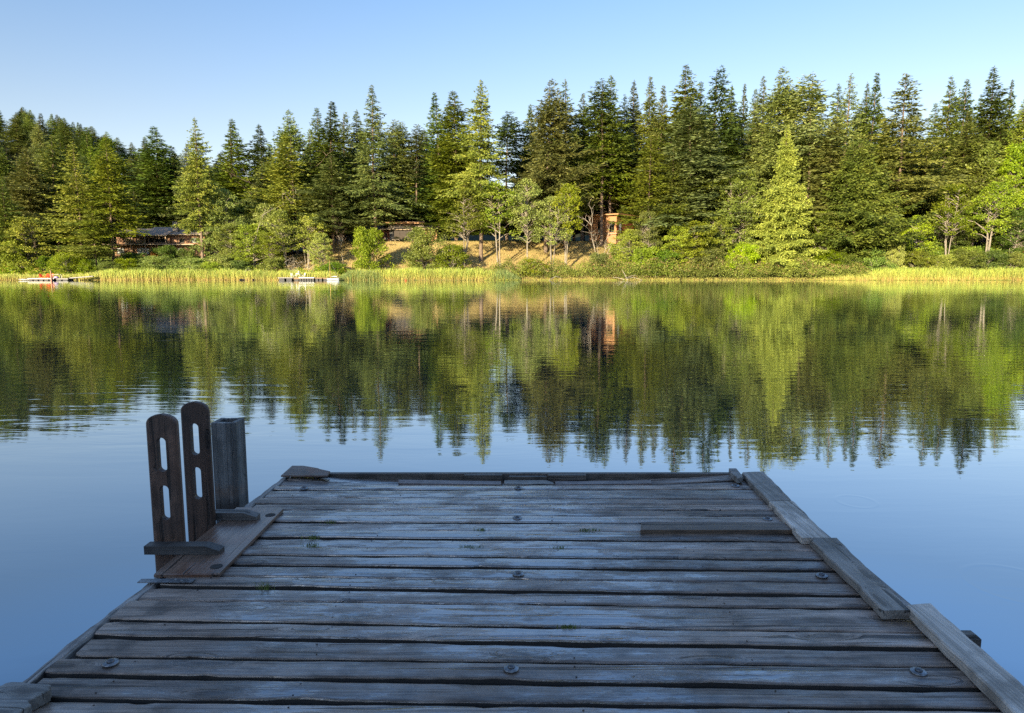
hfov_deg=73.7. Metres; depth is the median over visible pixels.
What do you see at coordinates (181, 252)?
bush
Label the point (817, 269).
shore herbs
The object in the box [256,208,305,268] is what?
birch tree
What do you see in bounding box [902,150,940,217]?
fir tree
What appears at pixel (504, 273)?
sedge
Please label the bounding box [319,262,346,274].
bush
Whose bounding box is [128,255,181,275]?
bush
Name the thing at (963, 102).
fir tree
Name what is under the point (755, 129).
fir tree
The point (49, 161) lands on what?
fir tree
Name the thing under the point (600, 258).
bush
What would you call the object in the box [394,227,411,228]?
window
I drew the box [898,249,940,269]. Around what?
bush
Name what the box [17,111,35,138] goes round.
fir tree
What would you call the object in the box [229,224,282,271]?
alder tree
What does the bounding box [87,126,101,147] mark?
fir tree
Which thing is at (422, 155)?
fir tree
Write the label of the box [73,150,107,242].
fir tree
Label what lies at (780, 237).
cedar tree
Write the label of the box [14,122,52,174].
fir tree
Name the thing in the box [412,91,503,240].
fir tree
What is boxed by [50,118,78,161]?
fir tree
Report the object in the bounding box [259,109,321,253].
fir tree
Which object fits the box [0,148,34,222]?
fir tree
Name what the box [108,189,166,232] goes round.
fir tree
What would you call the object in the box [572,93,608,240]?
fir tree
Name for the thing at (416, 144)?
fir tree
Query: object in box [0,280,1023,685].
lake water
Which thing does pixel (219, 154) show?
fir tree
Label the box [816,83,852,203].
fir tree
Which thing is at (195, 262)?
bush
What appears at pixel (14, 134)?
fir tree
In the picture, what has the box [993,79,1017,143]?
fir tree
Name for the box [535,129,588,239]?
fir tree
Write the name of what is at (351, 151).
fir tree
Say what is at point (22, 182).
fir tree
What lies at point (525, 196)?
alder tree
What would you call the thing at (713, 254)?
bush
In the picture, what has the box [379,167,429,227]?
fir tree
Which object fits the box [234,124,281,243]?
fir tree
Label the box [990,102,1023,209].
fir tree
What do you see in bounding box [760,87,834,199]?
fir tree
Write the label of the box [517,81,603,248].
fir tree
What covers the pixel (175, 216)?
fir tree
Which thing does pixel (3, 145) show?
fir tree
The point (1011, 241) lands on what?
maple tree
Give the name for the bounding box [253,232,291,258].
bush
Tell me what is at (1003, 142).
fir tree
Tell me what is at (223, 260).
bush
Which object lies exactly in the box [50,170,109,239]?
fir tree
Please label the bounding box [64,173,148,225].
fir tree
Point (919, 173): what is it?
fir tree
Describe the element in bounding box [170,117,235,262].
spruce tree
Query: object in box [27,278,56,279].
floating dock
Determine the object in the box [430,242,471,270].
bush
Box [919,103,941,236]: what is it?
fir tree
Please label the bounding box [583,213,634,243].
cabin
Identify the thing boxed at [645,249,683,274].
bush
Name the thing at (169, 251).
bush
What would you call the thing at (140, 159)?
fir tree
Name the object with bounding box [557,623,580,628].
grass tuft
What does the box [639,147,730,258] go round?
fir tree
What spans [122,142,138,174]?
fir tree
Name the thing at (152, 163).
fir tree
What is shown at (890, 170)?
fir tree
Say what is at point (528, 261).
bush
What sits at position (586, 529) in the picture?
grass tuft
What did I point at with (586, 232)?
fir tree
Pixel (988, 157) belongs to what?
maple tree
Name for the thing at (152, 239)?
window
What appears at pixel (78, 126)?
fir tree
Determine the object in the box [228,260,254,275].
bush
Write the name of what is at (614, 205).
fir tree
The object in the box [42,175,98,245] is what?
fir tree
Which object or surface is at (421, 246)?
bush
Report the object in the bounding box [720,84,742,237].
fir tree
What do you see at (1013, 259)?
bush
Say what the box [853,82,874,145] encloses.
fir tree
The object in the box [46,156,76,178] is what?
fir tree
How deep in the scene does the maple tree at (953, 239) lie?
165.13 m
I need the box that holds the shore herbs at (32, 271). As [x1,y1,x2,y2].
[0,263,437,275]
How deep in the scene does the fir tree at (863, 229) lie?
152.93 m
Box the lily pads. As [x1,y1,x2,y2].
[485,279,1023,279]
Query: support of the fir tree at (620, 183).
on the ground at (487, 238)
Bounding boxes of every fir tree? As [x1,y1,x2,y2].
[0,111,9,144]
[0,113,33,158]
[0,135,9,154]
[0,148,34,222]
[0,176,36,264]
[0,195,74,246]
[1,148,74,247]
[1,174,53,243]
[3,135,92,251]
[4,107,33,141]
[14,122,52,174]
[14,141,119,252]
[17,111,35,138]
[20,113,55,165]
[21,110,39,143]
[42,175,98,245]
[43,135,71,174]
[45,114,68,152]
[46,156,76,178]
[48,202,127,269]
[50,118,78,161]
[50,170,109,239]
[53,115,59,133]
[56,118,76,144]
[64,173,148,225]
[69,127,99,166]
[70,122,76,138]
[71,156,97,215]
[72,125,83,151]
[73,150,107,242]
[75,122,83,139]
[75,127,102,174]
[79,146,96,173]
[82,148,134,199]
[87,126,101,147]
[95,132,127,164]
[99,188,134,245]
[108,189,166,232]
[112,137,137,162]
[114,127,194,239]
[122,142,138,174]
[123,137,150,202]
[123,163,145,185]
[124,156,136,179]
[130,165,183,227]
[155,147,185,222]
[157,142,204,228]
[176,153,187,171]
[186,182,242,248]
[187,165,241,239]
[200,158,233,220]
[204,119,292,245]
[208,152,239,186]
[229,161,291,234]
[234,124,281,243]
[235,133,328,254]
[245,165,305,241]
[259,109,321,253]
[284,177,324,252]
[285,154,399,252]
[286,101,362,242]
[287,128,337,247]
[299,108,335,244]
[327,128,346,241]
[327,142,351,243]
[334,112,378,240]
[347,109,390,233]
[351,161,422,226]
[370,119,417,217]
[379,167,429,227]
[388,122,419,218]
[390,124,429,221]
[407,129,431,217]
[407,164,494,239]
[410,92,460,235]
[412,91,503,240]
[414,143,442,231]
[421,109,464,240]
[475,209,528,240]
[486,111,536,239]
[496,79,607,252]
[498,155,543,240]
[505,104,548,238]
[513,140,603,240]
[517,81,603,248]
[534,146,627,240]
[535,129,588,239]
[562,129,599,229]
[572,78,643,245]
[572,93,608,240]
[572,134,587,240]
[578,75,648,213]
[584,131,615,230]
[599,94,638,213]
[607,133,712,240]
[611,79,644,229]
[613,76,664,231]
[617,139,653,214]
[626,64,757,210]
[629,85,672,234]
[630,96,776,237]
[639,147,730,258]
[693,65,765,238]
[695,81,712,167]
[701,138,751,226]
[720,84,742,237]
[732,84,748,240]
[739,76,774,196]
[739,141,769,239]
[740,89,759,179]
[742,67,839,205]
[758,71,860,238]
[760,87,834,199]
[791,117,863,239]
[795,154,816,227]
[802,138,938,259]
[803,122,828,225]
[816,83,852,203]
[819,73,888,210]
[825,137,886,208]
[852,72,892,195]
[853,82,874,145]
[859,73,974,244]
[873,139,913,219]
[874,113,888,146]
[882,135,932,233]
[899,149,971,242]
[900,116,922,157]
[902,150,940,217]
[913,111,1022,245]
[916,75,968,241]
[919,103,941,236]
[928,79,983,205]
[962,66,1023,243]
[971,128,1022,243]
[972,96,987,138]
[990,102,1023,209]
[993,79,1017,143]
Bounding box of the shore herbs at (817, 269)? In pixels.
[454,254,892,279]
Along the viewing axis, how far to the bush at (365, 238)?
153.34 m
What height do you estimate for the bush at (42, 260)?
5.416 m
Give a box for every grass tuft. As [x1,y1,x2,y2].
[254,581,274,589]
[300,542,318,546]
[301,535,318,539]
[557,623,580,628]
[580,528,599,531]
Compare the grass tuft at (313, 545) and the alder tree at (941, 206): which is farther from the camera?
the alder tree at (941, 206)
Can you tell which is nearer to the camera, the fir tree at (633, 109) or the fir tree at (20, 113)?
the fir tree at (633, 109)
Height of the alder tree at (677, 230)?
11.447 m
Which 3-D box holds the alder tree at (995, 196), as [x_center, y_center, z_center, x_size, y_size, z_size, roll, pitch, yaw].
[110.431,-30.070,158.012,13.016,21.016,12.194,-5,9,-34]
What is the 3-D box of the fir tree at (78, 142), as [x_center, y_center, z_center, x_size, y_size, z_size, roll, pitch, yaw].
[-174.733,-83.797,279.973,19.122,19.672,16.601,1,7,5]
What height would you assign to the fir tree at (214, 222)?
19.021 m
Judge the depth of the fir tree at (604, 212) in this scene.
190.26 m
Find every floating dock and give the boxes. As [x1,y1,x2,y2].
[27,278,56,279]
[278,277,294,279]
[299,277,315,279]
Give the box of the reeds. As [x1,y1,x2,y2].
[0,265,1023,279]
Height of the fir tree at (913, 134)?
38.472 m
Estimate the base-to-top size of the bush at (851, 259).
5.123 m
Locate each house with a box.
[102,221,218,256]
[366,222,444,240]
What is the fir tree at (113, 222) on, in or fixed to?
on the ground at (487, 238)
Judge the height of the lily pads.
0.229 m
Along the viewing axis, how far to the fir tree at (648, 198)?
158.35 m
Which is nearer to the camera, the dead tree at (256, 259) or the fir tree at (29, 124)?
the dead tree at (256, 259)
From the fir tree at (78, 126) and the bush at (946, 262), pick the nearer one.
the bush at (946, 262)
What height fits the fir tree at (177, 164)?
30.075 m
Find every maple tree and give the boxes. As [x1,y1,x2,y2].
[919,210,984,249]
[943,140,1020,246]
[977,141,1023,250]
[985,209,1023,253]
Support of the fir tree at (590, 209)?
on the ground at (487, 238)
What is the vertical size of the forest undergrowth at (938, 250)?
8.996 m
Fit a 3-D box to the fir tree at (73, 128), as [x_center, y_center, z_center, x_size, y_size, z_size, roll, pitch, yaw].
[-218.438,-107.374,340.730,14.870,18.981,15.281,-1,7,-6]
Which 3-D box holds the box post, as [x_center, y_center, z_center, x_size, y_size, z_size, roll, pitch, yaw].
[-2.506,1.251,6.110,0.212,1.390,0.212,0,7,0]
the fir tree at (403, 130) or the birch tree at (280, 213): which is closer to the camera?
the birch tree at (280, 213)
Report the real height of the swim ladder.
1.779 m
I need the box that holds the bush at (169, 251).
[150,244,178,265]
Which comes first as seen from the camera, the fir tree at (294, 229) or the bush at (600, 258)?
the bush at (600, 258)
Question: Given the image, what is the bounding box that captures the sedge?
[340,269,520,279]
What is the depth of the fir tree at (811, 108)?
165.10 m
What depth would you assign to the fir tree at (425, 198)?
195.05 m
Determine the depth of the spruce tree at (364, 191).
165.93 m
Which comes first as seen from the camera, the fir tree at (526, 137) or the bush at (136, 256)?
the bush at (136, 256)
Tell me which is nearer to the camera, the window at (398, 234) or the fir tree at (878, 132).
the window at (398, 234)
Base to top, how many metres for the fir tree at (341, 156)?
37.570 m
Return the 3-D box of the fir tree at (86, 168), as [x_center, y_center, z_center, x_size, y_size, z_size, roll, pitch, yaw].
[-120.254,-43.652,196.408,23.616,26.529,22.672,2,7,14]
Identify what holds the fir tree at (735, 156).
on the ground at (487, 238)
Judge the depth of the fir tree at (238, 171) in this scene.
179.95 m
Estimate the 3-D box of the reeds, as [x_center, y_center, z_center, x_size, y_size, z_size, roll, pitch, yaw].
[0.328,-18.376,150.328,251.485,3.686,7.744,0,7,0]
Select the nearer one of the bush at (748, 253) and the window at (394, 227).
the bush at (748, 253)
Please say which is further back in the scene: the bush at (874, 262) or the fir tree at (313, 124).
the fir tree at (313, 124)
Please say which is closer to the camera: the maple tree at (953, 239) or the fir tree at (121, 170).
the maple tree at (953, 239)
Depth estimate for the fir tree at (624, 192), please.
177.70 m
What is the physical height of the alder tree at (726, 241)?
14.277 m
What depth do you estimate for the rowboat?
145.94 m
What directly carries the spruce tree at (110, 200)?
on the ground at (487, 238)
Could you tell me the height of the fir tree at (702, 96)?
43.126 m
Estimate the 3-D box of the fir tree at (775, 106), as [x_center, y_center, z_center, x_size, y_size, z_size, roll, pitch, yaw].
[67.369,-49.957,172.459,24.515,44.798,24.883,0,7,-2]
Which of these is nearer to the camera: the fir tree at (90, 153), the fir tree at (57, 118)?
the fir tree at (90, 153)
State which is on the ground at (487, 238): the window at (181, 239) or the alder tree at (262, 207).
the alder tree at (262, 207)
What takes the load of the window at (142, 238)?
in the two storey house at (177, 238)
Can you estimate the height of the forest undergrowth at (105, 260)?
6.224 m
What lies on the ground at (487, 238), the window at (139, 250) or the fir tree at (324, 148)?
the fir tree at (324, 148)
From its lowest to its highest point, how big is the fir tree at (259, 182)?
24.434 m
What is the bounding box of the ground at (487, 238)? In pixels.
[0,145,1023,279]
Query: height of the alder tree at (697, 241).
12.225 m
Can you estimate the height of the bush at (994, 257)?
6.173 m
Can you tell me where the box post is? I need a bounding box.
[211,418,248,508]
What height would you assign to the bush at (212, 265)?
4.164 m
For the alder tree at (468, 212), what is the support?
on the ground at (487, 238)
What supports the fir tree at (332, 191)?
on the ground at (487, 238)
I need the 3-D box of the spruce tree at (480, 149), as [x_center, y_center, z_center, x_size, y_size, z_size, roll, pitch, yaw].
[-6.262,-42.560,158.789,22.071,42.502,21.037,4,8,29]
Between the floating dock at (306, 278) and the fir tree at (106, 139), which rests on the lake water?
the floating dock at (306, 278)
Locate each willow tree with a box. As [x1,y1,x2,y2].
[187,188,255,261]
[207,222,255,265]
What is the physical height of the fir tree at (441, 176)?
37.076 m
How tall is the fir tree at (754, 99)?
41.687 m
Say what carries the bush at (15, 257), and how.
on the ground at (487, 238)
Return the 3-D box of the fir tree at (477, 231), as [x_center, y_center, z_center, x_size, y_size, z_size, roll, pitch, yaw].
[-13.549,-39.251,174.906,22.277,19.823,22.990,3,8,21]
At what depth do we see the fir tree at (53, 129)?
291.76 m
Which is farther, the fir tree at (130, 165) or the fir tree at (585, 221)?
the fir tree at (130, 165)
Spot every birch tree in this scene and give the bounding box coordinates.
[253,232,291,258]
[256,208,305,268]
[291,213,330,267]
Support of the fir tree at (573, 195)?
on the ground at (487, 238)
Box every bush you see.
[0,216,58,267]
[0,238,37,274]
[29,256,60,275]
[41,251,87,275]
[77,257,96,273]
[91,261,123,273]
[112,258,139,269]
[117,252,145,266]
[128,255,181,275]
[150,244,178,265]
[161,256,207,274]
[176,248,200,267]
[195,253,235,271]
[197,261,226,277]
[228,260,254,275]
[251,255,288,273]
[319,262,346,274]
[348,226,396,270]
[400,226,450,270]
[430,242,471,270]
[516,257,549,276]
[587,252,616,275]
[607,229,647,266]
[628,246,665,276]
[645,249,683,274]
[683,248,728,275]
[722,241,765,274]
[806,249,845,271]
[831,253,865,273]
[857,247,897,270]
[882,243,906,269]
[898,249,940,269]
[925,254,957,270]
[943,248,990,272]
[970,249,1009,273]
[998,250,1023,269]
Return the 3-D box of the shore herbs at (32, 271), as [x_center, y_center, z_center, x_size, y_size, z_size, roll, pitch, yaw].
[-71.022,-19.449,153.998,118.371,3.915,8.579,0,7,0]
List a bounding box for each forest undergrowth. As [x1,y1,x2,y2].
[0,253,262,273]
[609,240,1023,275]
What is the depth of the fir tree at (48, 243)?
177.56 m
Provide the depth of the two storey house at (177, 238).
169.91 m
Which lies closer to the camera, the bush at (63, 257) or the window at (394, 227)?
the bush at (63, 257)
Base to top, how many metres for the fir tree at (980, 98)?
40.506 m
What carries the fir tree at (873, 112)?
on the ground at (487, 238)
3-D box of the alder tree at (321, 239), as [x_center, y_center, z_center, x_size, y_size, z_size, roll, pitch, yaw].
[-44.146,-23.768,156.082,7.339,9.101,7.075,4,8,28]
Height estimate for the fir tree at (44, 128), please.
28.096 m
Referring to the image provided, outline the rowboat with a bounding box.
[55,278,74,279]
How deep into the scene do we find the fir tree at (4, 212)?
156.00 m
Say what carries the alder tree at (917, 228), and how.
on the ground at (487, 238)
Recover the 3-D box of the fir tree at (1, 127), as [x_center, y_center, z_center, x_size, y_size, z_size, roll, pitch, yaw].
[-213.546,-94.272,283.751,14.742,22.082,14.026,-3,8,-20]
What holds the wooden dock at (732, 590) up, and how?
in the lake water
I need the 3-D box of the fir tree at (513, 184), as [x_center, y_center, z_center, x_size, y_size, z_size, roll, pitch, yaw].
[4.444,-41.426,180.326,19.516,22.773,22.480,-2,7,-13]
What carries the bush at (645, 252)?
on the ground at (487, 238)
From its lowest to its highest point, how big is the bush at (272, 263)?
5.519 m
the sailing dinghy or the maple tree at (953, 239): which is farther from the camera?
the maple tree at (953, 239)
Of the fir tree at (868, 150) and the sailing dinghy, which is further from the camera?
the fir tree at (868, 150)
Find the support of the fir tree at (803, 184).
on the ground at (487, 238)
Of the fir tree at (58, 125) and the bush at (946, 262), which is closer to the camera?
the bush at (946, 262)
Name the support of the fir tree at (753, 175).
on the ground at (487, 238)
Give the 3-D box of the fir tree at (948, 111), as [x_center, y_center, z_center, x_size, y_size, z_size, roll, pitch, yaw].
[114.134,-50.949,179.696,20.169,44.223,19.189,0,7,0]
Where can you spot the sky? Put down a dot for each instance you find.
(123, 69)
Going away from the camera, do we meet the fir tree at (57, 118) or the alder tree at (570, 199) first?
the alder tree at (570, 199)
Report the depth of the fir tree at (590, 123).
167.62 m
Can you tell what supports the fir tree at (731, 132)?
on the ground at (487, 238)
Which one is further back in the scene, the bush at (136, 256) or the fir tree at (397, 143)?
the fir tree at (397, 143)
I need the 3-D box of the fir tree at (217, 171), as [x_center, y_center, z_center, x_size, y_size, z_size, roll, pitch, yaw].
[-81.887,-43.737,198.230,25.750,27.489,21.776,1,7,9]
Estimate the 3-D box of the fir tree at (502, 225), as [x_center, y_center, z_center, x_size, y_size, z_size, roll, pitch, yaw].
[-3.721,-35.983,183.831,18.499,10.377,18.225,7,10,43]
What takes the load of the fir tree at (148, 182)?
on the ground at (487, 238)
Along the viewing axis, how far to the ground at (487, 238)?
167.64 m
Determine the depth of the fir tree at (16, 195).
175.99 m
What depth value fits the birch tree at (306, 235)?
157.40 m
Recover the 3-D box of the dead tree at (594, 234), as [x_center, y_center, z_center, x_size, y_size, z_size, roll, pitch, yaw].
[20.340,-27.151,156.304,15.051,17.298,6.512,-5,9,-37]
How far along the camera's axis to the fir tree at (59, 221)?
155.67 m
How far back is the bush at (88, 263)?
153.86 m
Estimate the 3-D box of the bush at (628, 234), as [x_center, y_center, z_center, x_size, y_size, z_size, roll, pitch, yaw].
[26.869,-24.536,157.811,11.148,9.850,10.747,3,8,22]
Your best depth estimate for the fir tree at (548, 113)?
162.30 m
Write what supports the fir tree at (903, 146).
on the ground at (487, 238)
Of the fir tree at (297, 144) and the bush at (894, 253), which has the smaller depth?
the bush at (894, 253)
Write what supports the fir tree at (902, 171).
on the ground at (487, 238)
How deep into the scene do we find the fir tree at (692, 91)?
167.04 m
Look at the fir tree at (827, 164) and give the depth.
161.84 m
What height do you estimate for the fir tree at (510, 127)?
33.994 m
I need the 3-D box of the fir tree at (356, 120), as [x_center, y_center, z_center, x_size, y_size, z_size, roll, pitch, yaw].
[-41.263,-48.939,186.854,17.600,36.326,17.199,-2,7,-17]
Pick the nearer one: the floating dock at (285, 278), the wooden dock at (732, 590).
the wooden dock at (732, 590)
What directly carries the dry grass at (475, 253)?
on the ground at (487, 238)
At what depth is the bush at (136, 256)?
161.84 m
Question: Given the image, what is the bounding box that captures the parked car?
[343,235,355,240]
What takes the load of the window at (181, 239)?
in the two storey house at (177, 238)
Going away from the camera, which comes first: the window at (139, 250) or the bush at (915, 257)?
the bush at (915, 257)
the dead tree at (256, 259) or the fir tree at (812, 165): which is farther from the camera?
the fir tree at (812, 165)
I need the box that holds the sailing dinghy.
[327,260,338,279]
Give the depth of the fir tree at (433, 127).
180.18 m
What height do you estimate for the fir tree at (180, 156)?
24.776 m
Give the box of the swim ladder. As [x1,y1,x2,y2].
[144,401,283,577]
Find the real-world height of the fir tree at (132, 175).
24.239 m
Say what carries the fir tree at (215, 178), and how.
on the ground at (487, 238)
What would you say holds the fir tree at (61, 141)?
on the ground at (487, 238)
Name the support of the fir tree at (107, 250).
on the ground at (487, 238)
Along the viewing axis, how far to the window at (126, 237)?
171.07 m
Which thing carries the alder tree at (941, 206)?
on the ground at (487, 238)
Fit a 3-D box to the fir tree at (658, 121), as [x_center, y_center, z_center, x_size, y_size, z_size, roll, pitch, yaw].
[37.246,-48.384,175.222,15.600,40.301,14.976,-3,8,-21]
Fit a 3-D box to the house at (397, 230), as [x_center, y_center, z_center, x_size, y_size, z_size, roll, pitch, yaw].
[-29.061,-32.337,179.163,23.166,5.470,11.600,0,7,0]
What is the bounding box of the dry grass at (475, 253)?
[279,241,690,277]
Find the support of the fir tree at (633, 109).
on the ground at (487, 238)
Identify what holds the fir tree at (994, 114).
on the ground at (487, 238)
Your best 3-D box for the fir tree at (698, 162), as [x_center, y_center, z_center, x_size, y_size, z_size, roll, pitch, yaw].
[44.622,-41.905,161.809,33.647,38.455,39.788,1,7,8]
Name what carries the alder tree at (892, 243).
on the ground at (487, 238)
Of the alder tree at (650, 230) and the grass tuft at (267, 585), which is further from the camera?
the alder tree at (650, 230)
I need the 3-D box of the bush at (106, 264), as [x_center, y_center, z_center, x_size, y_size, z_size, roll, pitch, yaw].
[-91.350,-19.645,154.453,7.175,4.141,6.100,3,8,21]
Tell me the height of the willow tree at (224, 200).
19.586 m
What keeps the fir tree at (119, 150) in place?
on the ground at (487, 238)
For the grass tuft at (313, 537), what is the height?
0.042 m
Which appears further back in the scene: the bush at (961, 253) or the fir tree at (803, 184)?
the fir tree at (803, 184)
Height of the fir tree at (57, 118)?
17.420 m
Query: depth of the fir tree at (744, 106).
186.79 m
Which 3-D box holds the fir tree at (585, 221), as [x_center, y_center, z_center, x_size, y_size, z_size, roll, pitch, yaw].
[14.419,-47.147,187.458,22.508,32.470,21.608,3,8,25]
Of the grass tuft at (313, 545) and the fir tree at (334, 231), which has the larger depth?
the fir tree at (334, 231)
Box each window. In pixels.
[125,237,132,243]
[137,248,148,253]
[140,237,147,243]
[148,236,166,242]
[179,237,183,242]
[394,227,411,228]
[394,230,414,240]
[609,221,613,231]
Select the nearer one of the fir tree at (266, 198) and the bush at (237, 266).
the bush at (237, 266)
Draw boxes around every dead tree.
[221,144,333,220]
[246,205,281,269]
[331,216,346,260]
[577,200,623,261]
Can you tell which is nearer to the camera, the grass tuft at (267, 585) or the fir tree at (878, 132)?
the grass tuft at (267, 585)
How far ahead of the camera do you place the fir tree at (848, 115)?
173.99 m
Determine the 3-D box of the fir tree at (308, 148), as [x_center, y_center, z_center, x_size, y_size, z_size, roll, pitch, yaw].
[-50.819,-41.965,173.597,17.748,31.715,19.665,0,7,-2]
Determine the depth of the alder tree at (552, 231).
155.78 m
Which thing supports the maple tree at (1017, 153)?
on the ground at (487, 238)
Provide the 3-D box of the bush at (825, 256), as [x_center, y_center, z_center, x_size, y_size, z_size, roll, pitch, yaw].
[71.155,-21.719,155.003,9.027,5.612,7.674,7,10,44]
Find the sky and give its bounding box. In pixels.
[0,0,1023,188]
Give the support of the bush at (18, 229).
on the ground at (487, 238)
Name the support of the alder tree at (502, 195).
on the ground at (487, 238)
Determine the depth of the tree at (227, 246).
157.08 m
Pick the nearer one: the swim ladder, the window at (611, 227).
the swim ladder
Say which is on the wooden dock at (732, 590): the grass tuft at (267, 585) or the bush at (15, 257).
the grass tuft at (267, 585)
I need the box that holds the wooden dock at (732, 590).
[0,466,1023,712]
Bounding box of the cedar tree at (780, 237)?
[743,124,830,275]
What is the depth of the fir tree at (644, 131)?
176.77 m
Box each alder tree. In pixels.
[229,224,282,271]
[244,203,284,267]
[303,232,338,267]
[438,187,493,266]
[472,179,524,267]
[507,177,547,258]
[532,195,573,270]
[537,183,583,265]
[627,210,665,260]
[657,225,695,269]
[670,220,720,271]
[702,210,741,262]
[708,169,771,255]
[734,197,764,240]
[804,211,839,261]
[875,197,913,258]
[898,215,935,251]
[926,182,976,255]
[953,180,1021,260]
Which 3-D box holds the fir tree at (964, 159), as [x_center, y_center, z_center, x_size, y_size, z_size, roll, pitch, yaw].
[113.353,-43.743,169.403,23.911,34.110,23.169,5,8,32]
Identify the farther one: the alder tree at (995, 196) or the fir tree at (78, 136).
the fir tree at (78, 136)
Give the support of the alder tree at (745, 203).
on the ground at (487, 238)
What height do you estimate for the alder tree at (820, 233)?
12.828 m
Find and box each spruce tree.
[50,144,153,264]
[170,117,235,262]
[333,85,432,227]
[435,80,530,261]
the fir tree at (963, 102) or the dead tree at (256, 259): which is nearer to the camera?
the dead tree at (256, 259)
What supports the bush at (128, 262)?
on the ground at (487, 238)
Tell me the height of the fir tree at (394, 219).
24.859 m
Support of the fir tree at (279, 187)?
on the ground at (487, 238)
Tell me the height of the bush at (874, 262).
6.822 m
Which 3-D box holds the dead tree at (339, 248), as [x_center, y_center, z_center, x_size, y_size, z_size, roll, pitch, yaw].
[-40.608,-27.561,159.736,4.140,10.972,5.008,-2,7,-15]
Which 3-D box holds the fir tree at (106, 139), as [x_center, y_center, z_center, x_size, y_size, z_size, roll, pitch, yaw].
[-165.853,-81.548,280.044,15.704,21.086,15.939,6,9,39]
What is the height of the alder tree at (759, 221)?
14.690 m
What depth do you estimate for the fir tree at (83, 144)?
249.73 m

